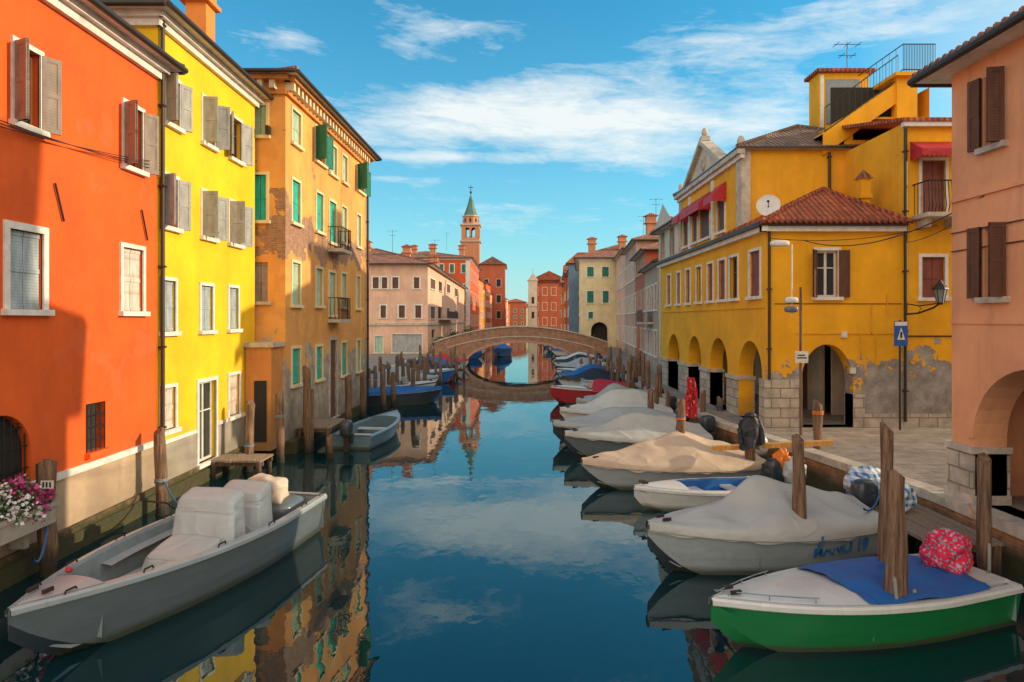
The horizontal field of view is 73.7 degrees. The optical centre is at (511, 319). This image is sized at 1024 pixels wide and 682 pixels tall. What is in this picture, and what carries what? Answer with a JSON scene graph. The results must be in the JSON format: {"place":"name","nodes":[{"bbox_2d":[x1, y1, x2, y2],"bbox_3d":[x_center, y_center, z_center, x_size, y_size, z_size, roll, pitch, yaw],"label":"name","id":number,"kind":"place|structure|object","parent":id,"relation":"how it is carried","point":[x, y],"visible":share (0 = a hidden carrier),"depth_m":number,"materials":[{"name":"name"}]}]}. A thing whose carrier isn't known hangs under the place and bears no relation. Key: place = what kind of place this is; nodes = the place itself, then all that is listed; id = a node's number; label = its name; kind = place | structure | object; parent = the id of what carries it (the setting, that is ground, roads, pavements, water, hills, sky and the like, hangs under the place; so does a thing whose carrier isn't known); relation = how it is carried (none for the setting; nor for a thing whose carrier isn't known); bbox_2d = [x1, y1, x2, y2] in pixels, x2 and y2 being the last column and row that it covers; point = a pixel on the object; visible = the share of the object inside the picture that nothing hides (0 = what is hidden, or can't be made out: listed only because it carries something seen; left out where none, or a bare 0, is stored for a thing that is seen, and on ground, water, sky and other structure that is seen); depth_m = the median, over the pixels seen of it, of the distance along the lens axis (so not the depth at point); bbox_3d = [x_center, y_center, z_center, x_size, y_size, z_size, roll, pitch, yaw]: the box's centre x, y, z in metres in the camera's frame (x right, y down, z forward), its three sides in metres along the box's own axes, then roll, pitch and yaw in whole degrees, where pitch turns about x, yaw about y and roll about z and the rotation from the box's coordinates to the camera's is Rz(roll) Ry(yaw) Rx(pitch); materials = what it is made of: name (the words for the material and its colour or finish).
{"place":"outdoors","nodes":[
{"label":"outdoors","id":0,"kind":"place"},
{"bbox_2d":[153,427,169,515],"bbox_3d":[-8.261,4.067,16.135,0.354,3.066,0.353,0,0,0],"label":"mooring post","id":1,"kind":"object","parent":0,"point":[160,464],"visible":0.78,"depth_m":16.02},
{"bbox_2d":[369,352,431,371],"bbox_3d":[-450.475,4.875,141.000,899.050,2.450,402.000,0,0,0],"label":"quay","id":2,"kind":"structure","parent":0,"point":[374,359],"depth_m":65.27,"materials":[{"name":"stone"}]},
{"bbox_2d":[0,0,156,557],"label":"walls","id":3,"kind":"structure","parent":2,"relation":"on","point":[73,357],"depth_m":13.92,"materials":[{"name":"orange paint"}]},
{"bbox_2d":[0,472,60,548],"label":"flower planter","id":4,"kind":"object","parent":3,"relation":"attached to","point":[30,509],"visible":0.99,"depth_m":11.55,"materials":[{"name":"concrete"}]},
{"bbox_2d":[0,35,150,497],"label":"windows","id":5,"kind":"structure","parent":3,"relation":"attached to","point":[91,421],"depth_m":12.70,"materials":[{"name":"white glass"}]},
{"bbox_2d":[0,417,27,480],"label":"window grille","id":6,"kind":"object","parent":5,"relation":"attached to","point":[11,449],"depth_m":12.07,"materials":[{"name":"black metal"}]},
{"bbox_2d":[11,37,158,310],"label":"shutters","id":7,"kind":"object","parent":3,"relation":"attached to","point":[25,271],"visible":0.91,"depth_m":12.80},
{"bbox_2d":[34,441,153,481],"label":"bands","id":8,"kind":"object","parent":3,"relation":"attached to","point":[96,463],"depth_m":14.59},
{"bbox_2d":[41,0,169,80],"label":"cornice","id":9,"kind":"structure","parent":3,"relation":"attached to","point":[84,17],"depth_m":14.62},
{"bbox_2d":[78,0,188,74],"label":"roof","id":10,"kind":"structure","parent":3,"relation":"on","point":[112,18],"depth_m":15.07,"materials":[{"name":"brown tile"}]},
{"bbox_2d":[0,401,366,591],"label":"canal wall","id":11,"kind":"structure","parent":2,"relation":"on","point":[17,566],"depth_m":14.76,"materials":[{"name":"stone"}]},
{"bbox_2d":[134,27,254,479],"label":"walls","id":12,"kind":"structure","parent":11,"relation":"on","point":[192,261],"depth_m":19.24,"materials":[{"name":"yellow paint"}]},
{"bbox_2d":[158,20,166,427],"bbox_3d":[-8.697,-1.900,16.980,0.145,11.200,0.150,0,0,0],"label":"drainpipe","id":13,"kind":"object","parent":12,"relation":"attached to","point":[162,186],"visible":0.85,"depth_m":16.94,"materials":[{"name":"metal"}]},
{"bbox_2d":[111,9,263,107],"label":"cornice","id":14,"kind":"structure","parent":12,"relation":"attached to","point":[180,35],"depth_m":18.27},
{"bbox_2d":[99,0,273,99],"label":"roof","id":15,"kind":"structure","parent":14,"relation":"on","point":[177,14],"depth_m":17.82,"materials":[{"name":"brown tile"}]},
{"bbox_2d":[179,0,220,41],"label":"chimney","id":16,"kind":"object","parent":15,"relation":"on","point":[200,14],"visible":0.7,"depth_m":20.39,"materials":[{"name":"orange paint"}]},
{"bbox_2d":[159,75,245,469],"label":"windows","id":17,"kind":"structure","parent":12,"relation":"attached to","point":[203,418],"depth_m":19.63,"materials":[{"name":"white glass"}]},
{"bbox_2d":[165,72,252,428],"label":"shutters","id":18,"kind":"object","parent":12,"relation":"attached to","point":[216,122],"visible":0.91,"depth_m":19.34,"materials":[{"name":"wood"}]},
{"bbox_2d":[243,65,381,450],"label":"peach palace","id":19,"kind":"structure","parent":2,"relation":"on","point":[316,154],"depth_m":25.48,"materials":[{"name":"paint"}]},
{"bbox_2d":[255,102,366,418],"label":"windows","id":20,"kind":"structure","parent":19,"relation":"in","point":[299,147],"depth_m":27.60,"materials":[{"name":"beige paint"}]},
{"bbox_2d":[369,264,463,353],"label":"walls","id":21,"kind":"structure","parent":2,"relation":"on","point":[425,295],"depth_m":74.00,"materials":[{"name":"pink paint"}]},
{"bbox_2d":[371,276,457,353],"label":"windows","id":22,"kind":"structure","parent":21,"relation":"attached to","point":[439,316],"depth_m":73.96,"materials":[{"name":"stone"}]},
{"bbox_2d":[373,277,456,351],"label":"shutters","id":23,"kind":"object","parent":21,"relation":"on","point":[407,342],"visible":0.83,"depth_m":74.06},
{"bbox_2d":[369,248,467,288],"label":"roof","id":24,"kind":"structure","parent":21,"relation":"on","point":[378,256],"depth_m":76.23,"materials":[{"name":"brown tile"}]},
{"bbox_2d":[426,260,478,331],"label":"walls","id":25,"kind":"structure","parent":2,"relation":"on","point":[459,276],"depth_m":133.97,"materials":[{"name":"red paint"}]},
{"bbox_2d":[400,251,481,270],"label":"roof","id":26,"kind":"structure","parent":25,"relation":"on","point":[423,254],"depth_m":135.65,"materials":[{"name":"brown tile"}]},
{"bbox_2d":[466,260,469,330],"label":"quoins","id":27,"kind":"object","parent":25,"relation":"attached to","point":[468,293],"visible":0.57,"depth_m":132.88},
{"bbox_2d":[460,187,481,263],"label":"bell tower","id":28,"kind":"structure","parent":2,"relation":"on","point":[470,217],"depth_m":241.80,"materials":[{"name":"brick"}]},
{"bbox_2d":[479,265,504,326],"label":"walls","id":29,"kind":"structure","parent":2,"relation":"on","point":[492,273],"depth_m":215.00,"materials":[{"name":"red paint"}]},
{"bbox_2d":[0,343,1023,681],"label":"canal water","id":30,"kind":"structure","parent":0,"point":[480,525],"depth_m":11.47,"materials":[{"name":"blue liquid"}]},
{"bbox_2d":[36,458,58,577],"bbox_3d":[-8.300,4.052,12.245,0.343,3.095,0.722,0,0,-42],"label":"mooring post","id":31,"kind":"object","parent":30,"relation":"in","point":[46,473],"visible":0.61,"depth_m":12.27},
{"bbox_2d":[5,473,326,655],"bbox_3d":[-5.700,3.964,11.850,2.345,1.773,6.629,0,0,11],"label":"open motorboat","id":32,"kind":"object","parent":30,"relation":"on","point":[201,544],"visible":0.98,"depth_m":11.30,"materials":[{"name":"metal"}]},
{"bbox_2d":[210,453,272,479],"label":"wooden jetty","id":33,"kind":"object","parent":30,"relation":"in","point":[225,461],"visible":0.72,"depth_m":19.75,"materials":[{"name":"brown wood"}]},
{"bbox_2d":[243,399,254,471],"bbox_3d":[-8.010,4.014,20.727,0.374,3.172,0.304,0,0,-34],"label":"mooring post","id":34,"kind":"object","parent":30,"relation":"in","point":[249,430],"visible":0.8,"depth_m":20.66,"materials":[{"name":"brown wood"}]},
{"bbox_2d":[274,391,284,462],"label":"mooring post","id":35,"kind":"object","parent":30,"relation":"in","point":[279,415],"visible":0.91,"depth_m":21.92,"materials":[{"name":"brown wood"}]},
{"bbox_2d":[303,365,311,452],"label":"mooring post","id":36,"kind":"object","parent":30,"relation":"in","point":[307,430],"visible":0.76,"depth_m":23.66,"materials":[{"name":"brown wood"}]},
{"bbox_2d":[297,418,344,447],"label":"wooden jetty","id":37,"kind":"object","parent":30,"relation":"in","point":[326,425],"visible":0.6,"depth_m":24.81,"materials":[{"name":"brown wood"}]},
{"bbox_2d":[345,375,351,419],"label":"mooring post","id":38,"kind":"object","parent":30,"relation":"in","point":[348,397],"visible":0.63,"depth_m":28.67,"materials":[{"name":"brown wood"}]},
{"bbox_2d":[329,409,400,451],"bbox_3d":[-5.415,4.200,26.613,1.800,1.400,6.032,0,0,8],"label":"slate dinghy","id":39,"kind":"object","parent":30,"relation":"on","point":[368,433],"visible":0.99,"depth_m":25.12,"materials":[{"name":"metal"}]},
{"bbox_2d":[367,385,441,405],"bbox_3d":[-6.385,4.100,37.461,5.026,1.600,2.033,0,0,-8],"label":"blue covered boat","id":40,"kind":"object","parent":30,"relation":"on","point":[410,395],"visible":0.62,"depth_m":36.91,"materials":[{"name":"fabric"}]},
{"bbox_2d":[434,326,607,360],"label":"arched footbridge","id":41,"kind":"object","parent":30,"relation":"in","point":[469,344],"visible":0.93,"depth_m":70.00,"materials":[{"name":"brick"}]},
{"bbox_2d":[558,368,626,385],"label":"moored boat","id":42,"kind":"object","parent":30,"relation":"on","point":[589,374],"visible":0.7,"depth_m":43.94,"materials":[{"name":"fabric"}]},
{"bbox_2d":[550,377,637,403],"bbox_3d":[4.629,4.075,38.230,5.264,1.650,2.233,0,0,-16],"label":"red motorboat","id":43,"kind":"object","parent":30,"relation":"on","point":[566,394],"visible":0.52,"depth_m":37.39,"materials":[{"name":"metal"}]},
{"bbox_2d":[559,389,676,418],"bbox_3d":[4.581,3.927,29.161,5.293,1.947,2.134,0,0,-12],"label":"covered motorboat","id":44,"kind":"object","parent":30,"relation":"on","point":[624,398],"visible":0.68,"depth_m":28.74,"materials":[{"name":"fabric"}]},
{"bbox_2d":[575,383,663,403],"bbox_3d":[5.177,3.952,32.573,4.516,1.896,2.134,0,0,-15],"label":"covered motorboat","id":45,"kind":"object","parent":30,"relation":"on","point":[588,398],"visible":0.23,"depth_m":32.21,"materials":[{"name":"fabric"}]},
{"bbox_2d":[552,407,689,442],"bbox_3d":[4.131,4.076,25.560,5.391,1.649,2.234,0,0,-12],"label":"covered motorboat","id":46,"kind":"object","parent":30,"relation":"on","point":[597,418],"visible":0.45,"depth_m":25.05,"materials":[{"name":"fabric"}]},
{"bbox_2d":[564,412,715,457],"bbox_3d":[4.406,4.021,23.259,5.440,1.757,2.233,0,0,-12],"label":"covered motorboat","id":47,"kind":"object","parent":30,"relation":"on","point":[624,431],"visible":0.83,"depth_m":22.64,"materials":[{"name":"fabric"}]},
{"bbox_2d":[685,377,697,417],"bbox_3d":[6.401,2.783,24.500,0.552,1.440,0.140,0,0,0],"label":"beach towel","id":48,"kind":"object","parent":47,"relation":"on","point":[691,401],"visible":0.93,"depth_m":24.49,"materials":[{"name":"red fabric"}]},
{"bbox_2d":[581,430,767,489],"bbox_3d":[4.678,4.010,19.322,5.752,1.780,2.333,0,0,-15],"label":"covered motorboat","id":49,"kind":"object","parent":30,"relation":"on","point":[675,454],"visible":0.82,"depth_m":18.53,"materials":[{"name":"fabric"}]},
{"bbox_2d":[675,399,685,433],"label":"mooring post","id":50,"kind":"object","parent":30,"relation":"in","point":[680,417],"visible":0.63,"depth_m":19.28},
{"bbox_2d":[633,458,783,511],"bbox_3d":[4.957,4.210,16.965,4.122,1.380,1.550,0,0,-13],"label":"white boat","id":51,"kind":"object","parent":30,"relation":"on","point":[672,495],"visible":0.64,"depth_m":16.44,"materials":[{"name":"plastic"}]},
{"bbox_2d":[759,448,806,483],"bbox_3d":[6.865,3.756,17.320,1.132,1.019,0.636,0,0,28],"label":"fishing gear","id":52,"kind":"object","parent":51,"relation":"in","point":[782,457],"visible":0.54,"depth_m":17.19,"materials":[{"name":"orange fabric"}]},
{"bbox_2d":[645,475,878,574],"bbox_3d":[4.971,3.945,13.246,5.362,1.911,2.234,0,0,-20],"label":"covered motorboat","id":53,"kind":"object","parent":30,"relation":"on","point":[753,524],"visible":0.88,"depth_m":12.38,"materials":[{"name":"fabric"}]},
{"bbox_2d":[792,434,806,518],"bbox_3d":[5.334,3.857,12.574,0.322,3.486,0.334,0,0,0],"label":"mooring post","id":54,"kind":"object","parent":30,"relation":"in","point":[799,504],"visible":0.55,"depth_m":12.52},
{"bbox_2d":[812,400,823,449],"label":"mooring post","id":55,"kind":"object","parent":30,"relation":"in","point":[817,414],"visible":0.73,"depth_m":19.00,"materials":[{"name":"brown wood"}]},
{"bbox_2d":[709,527,1023,651],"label":"green motorboat","id":56,"kind":"object","parent":30,"relation":"on","point":[843,605],"visible":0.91,"depth_m":9.62,"materials":[{"name":"plastic"}]},
{"bbox_2d":[877,422,893,561],"bbox_3d":[5.986,3.618,10.932,0.234,3.965,0.249,0,0,11],"label":"mooring post","id":57,"kind":"object","parent":30,"relation":"in","point":[886,445],"visible":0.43,"depth_m":10.89,"materials":[{"name":"brown wood"}]},
{"bbox_2d":[883,469,907,647],"bbox_3d":[5.459,3.861,9.711,0.326,3.478,0.311,0,0,0],"label":"mooring post","id":58,"kind":"object","parent":30,"relation":"in","point":[896,551],"visible":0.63,"depth_m":9.63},
{"bbox_2d":[873,503,1003,576],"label":"wooden jetty","id":59,"kind":"object","parent":30,"relation":"in","point":[921,521],"visible":0.2,"depth_m":12.81,"materials":[{"name":"brown wood"}]},
{"bbox_2d":[843,465,917,512],"bbox_3d":[7.736,3.527,14.290,0.979,0.810,1.460,0,0,-27],"label":"checked cloth","id":60,"kind":"object","parent":59,"relation":"on","point":[873,473],"visible":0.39,"depth_m":14.38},
{"bbox_2d":[976,452,991,570],"bbox_3d":[7.903,3.916,11.387,0.252,3.368,0.325,0,0,26],"label":"mooring post","id":61,"kind":"object","parent":30,"relation":"in","point":[984,505],"visible":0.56,"depth_m":11.37,"materials":[{"name":"brown wood"}]},
{"bbox_2d":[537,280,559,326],"bbox_3d":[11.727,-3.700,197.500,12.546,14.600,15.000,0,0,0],"label":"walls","id":62,"kind":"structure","parent":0,"point":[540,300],"depth_m":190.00,"materials":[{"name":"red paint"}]},
{"bbox_2d":[170,0,1023,301],"label":"sky","id":63,"kind":"structure","parent":0,"point":[564,120],"materials":[{"name":"blue"}]},
{"bbox_2d":[590,347,1023,587],"bbox_3d":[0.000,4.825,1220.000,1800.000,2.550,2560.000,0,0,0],"label":"quay","id":64,"kind":"structure","parent":0,"point":[920,460],"depth_m":18.25,"materials":[{"name":"stone"}]},
{"bbox_2d":[508,302,525,325],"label":"walls","id":65,"kind":"structure","parent":64,"relation":"on","point":[518,307],"depth_m":346.23,"materials":[{"name":"orange paint"}]},
{"bbox_2d":[527,273,537,325],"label":"tower","id":66,"kind":"structure","parent":64,"relation":"on","point":[532,280],"depth_m":186.00,"materials":[{"name":"white paint"}]},
{"bbox_2d":[537,283,560,328],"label":"walls","id":67,"kind":"structure","parent":64,"relation":"on","point":[554,288],"depth_m":189.98,"materials":[{"name":"red paint"}]},
{"bbox_2d":[568,264,578,332],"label":"walls","id":68,"kind":"structure","parent":64,"relation":"on","point":[573,298],"depth_m":114.01,"materials":[{"name":"blue paint"}]},
{"bbox_2d":[579,261,615,346],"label":"walls","id":69,"kind":"structure","parent":64,"relation":"on","point":[605,314],"depth_m":90.00,"materials":[{"name":"beige paint"}]},
{"bbox_2d":[574,244,618,270],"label":"roof","id":70,"kind":"structure","parent":69,"relation":"on","point":[610,252],"depth_m":91.13,"materials":[{"name":"brown tile"}]},
{"bbox_2d":[587,267,608,317],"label":"shutters","id":71,"kind":"object","parent":69,"relation":"attached to","point":[590,273],"visible":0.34,"depth_m":90.06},
{"bbox_2d":[616,255,624,351],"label":"walls","id":72,"kind":"structure","parent":64,"relation":"on","point":[620,293],"depth_m":82.12,"materials":[{"name":"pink paint"}]},
{"bbox_2d":[625,241,658,357],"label":"walls","id":73,"kind":"structure","parent":64,"relation":"on","point":[636,246],"depth_m":67.94,"materials":[{"name":"paint"}]},
{"bbox_2d":[624,261,634,346],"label":"windows","id":74,"kind":"structure","parent":73,"relation":"attached to","point":[632,312],"depth_m":66.54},
{"bbox_2d":[635,251,658,356],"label":"walls","id":75,"kind":"structure","parent":64,"relation":"on","point":[640,280],"depth_m":56.32,"materials":[{"name":"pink paint"}]},
{"bbox_2d":[634,251,644,351],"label":"windows","id":76,"kind":"structure","parent":75,"relation":"attached to","point":[636,276],"depth_m":57.00,"materials":[{"name":"stone"}]},
{"bbox_2d":[645,265,658,372],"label":"walls","id":77,"kind":"structure","parent":64,"relation":"on","point":[651,275],"depth_m":47.61,"materials":[{"name":"paint"}]},
{"bbox_2d":[644,282,656,357],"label":"windows","id":78,"kind":"structure","parent":77,"relation":"attached to","point":[654,309],"depth_m":48.12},
{"bbox_2d":[659,222,678,363],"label":"walls","id":79,"kind":"structure","parent":64,"relation":"on","point":[676,240],"depth_m":41.98,"materials":[{"name":"white paint"}]},
{"bbox_2d":[659,224,674,356],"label":"windows","id":80,"kind":"structure","parent":79,"relation":"attached to","point":[672,226],"depth_m":42.35,"materials":[{"name":"stone"}]},
{"bbox_2d":[712,440,832,450],"bbox_3d":[6.864,3.327,18.090,3.005,0.420,0.173,0,0,16],"label":"plank rail","id":81,"kind":"object","parent":64,"relation":"on","point":[776,445],"visible":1,"depth_m":17.98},
{"bbox_2d":[737,412,764,450],"bbox_3d":[6.270,2.924,17.949,0.727,1.012,0.441,0,0,0],"label":"hanging jacket","id":82,"kind":"object","parent":81,"relation":"hanging from","point":[751,431],"visible":1,"depth_m":17.83,"materials":[{"name":"fabric"}]},
{"bbox_2d":[770,240,807,434],"bbox_3d":[8.680,0.537,21.466,0.555,6.126,1.046,0,0,-39],"label":"sign post","id":83,"kind":"object","parent":64,"relation":"on","point":[801,356],"visible":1,"depth_m":21.26,"materials":[{"name":"grey metal"}]},
{"bbox_2d":[659,357,951,426],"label":"stone piers","id":84,"kind":"structure","parent":64,"relation":"on","point":[778,402],"depth_m":22.86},
{"bbox_2d":[661,125,951,426],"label":"walls","id":85,"kind":"structure","parent":64,"relation":"on","point":[733,341],"depth_m":22.90,"materials":[{"name":"paint"}]},
{"bbox_2d":[682,150,843,251],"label":"walls","id":86,"kind":"structure","parent":85,"relation":"on","point":[785,176],"depth_m":27.00,"materials":[{"name":"paint"}]},
{"bbox_2d":[654,121,951,312],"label":"cornice","id":87,"kind":"structure","parent":85,"relation":"attached to","point":[753,229],"depth_m":22.70,"materials":[{"name":"stone"}]},
{"bbox_2d":[668,161,943,303],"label":"shutters","id":88,"kind":"object","parent":85,"relation":"attached to","point":[932,272],"visible":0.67,"depth_m":22.96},
{"bbox_2d":[665,157,951,306],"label":"windows","id":89,"kind":"structure","parent":85,"relation":"attached to","point":[826,273],"depth_m":23.27,"materials":[{"name":"white glass"}]},
{"bbox_2d":[672,117,951,236],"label":"roof","id":90,"kind":"structure","parent":85,"relation":"on","point":[823,204],"depth_m":24.07,"materials":[{"name":"red tile"}]},
{"bbox_2d":[674,128,750,252],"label":"pediment","id":91,"kind":"structure","parent":90,"relation":"attached to","point":[708,153],"depth_m":30.58,"materials":[{"name":"stone"}]},
{"bbox_2d":[756,195,780,215],"bbox_3d":[9.322,-4.036,24.828,0.584,1.080,0.634,0,0,-26],"label":"satellite dish","id":92,"kind":"object","parent":90,"relation":"attached to","point":[766,205],"visible":0.96,"depth_m":24.88,"materials":[{"name":"metal"}]},
{"bbox_2d":[853,169,872,202],"bbox_3d":[12.459,-4.467,24.200,0.480,1.734,0.480,0,0,0],"label":"chimney","id":93,"kind":"object","parent":90,"relation":"on","point":[863,178],"visible":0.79,"depth_m":24.04,"materials":[{"name":"paint"}]},
{"bbox_2d":[804,68,928,193],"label":"block","id":94,"kind":"structure","parent":90,"relation":"on","point":[899,97],"depth_m":28.20,"materials":[{"name":"paint"}]},
{"bbox_2d":[824,44,935,132],"bbox_3d":[14.422,-9.045,28.793,4.172,3.431,4.430,0,0,0],"label":"railing","id":95,"kind":"object","parent":94,"relation":"on","point":[909,69],"visible":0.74,"depth_m":26.93,"materials":[{"name":"metal"}]},
{"bbox_2d":[672,142,951,224],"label":"awnings","id":96,"kind":"object","parent":85,"relation":"attached to","point":[917,150],"visible":0.76,"depth_m":29.03,"materials":[{"name":"red fabric"}]},
{"bbox_2d":[766,128,908,421],"bbox_3d":[10.877,-1.600,24.867,4.693,10.000,4.245,0,0,0],"label":"drainpipe","id":97,"kind":"object","parent":85,"relation":"attached to","point":[905,271],"visible":0.77,"depth_m":22.77,"materials":[{"name":"metal"}]},
{"bbox_2d":[774,294,951,365],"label":"cables","id":98,"kind":"object","parent":85,"relation":"attached to","point":[886,303],"visible":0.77,"depth_m":22.87,"materials":[{"name":"metal"}]},
{"bbox_2d":[907,280,948,314],"bbox_3d":[13.461,-0.719,22.224,0.471,1.118,1.311,0,0,-41],"label":"street lamp","id":99,"kind":"object","parent":85,"relation":"attached to","point":[940,288],"visible":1,"depth_m":21.84,"materials":[{"name":"black metal"}]},
{"bbox_2d":[912,179,951,228],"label":"balcony","id":100,"kind":"structure","parent":85,"relation":"attached to","point":[923,219],"depth_m":22.24,"materials":[{"name":"metal"}]},
{"bbox_2d":[894,320,907,429],"bbox_3d":[12.676,1.800,22.280,0.440,3.600,0.110,0,0,0],"label":"pedestrian sign","id":101,"kind":"object","parent":64,"relation":"on","point":[900,333],"visible":1,"depth_m":22.24,"materials":[{"name":"metal"}]},
{"bbox_2d":[944,440,1012,504],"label":"stone piers","id":102,"kind":"structure","parent":64,"relation":"on","point":[961,474],"depth_m":13.38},
{"bbox_2d":[952,36,1023,518],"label":"walls","id":103,"kind":"structure","parent":64,"relation":"on","point":[982,354],"depth_m":13.11,"materials":[{"name":"paint"}]},
{"bbox_2d":[907,6,1023,87],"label":"roof","id":104,"kind":"structure","parent":103,"relation":"on","point":[939,72],"depth_m":12.82,"materials":[{"name":"brown tile"}]},
{"bbox_2d":[949,179,1023,323],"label":"bands","id":105,"kind":"object","parent":103,"relation":"attached to","point":[991,190],"visible":1,"depth_m":12.86,"materials":[{"name":"paint"}]},
{"bbox_2d":[974,71,1009,302],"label":"windows","id":106,"kind":"structure","parent":103,"relation":"attached to","point":[994,146],"depth_m":12.70,"materials":[{"name":"stone"}]},
{"bbox_2d":[967,66,1005,297],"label":"shutters","id":107,"kind":"object","parent":106,"relation":"attached to","point":[995,133],"visible":1,"depth_m":12.46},
{"bbox_2d":[967,360,1023,437],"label":"arch moulding","id":108,"kind":"object","parent":103,"relation":"attached to","point":[994,379],"visible":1,"depth_m":12.91,"materials":[{"name":"paint"}]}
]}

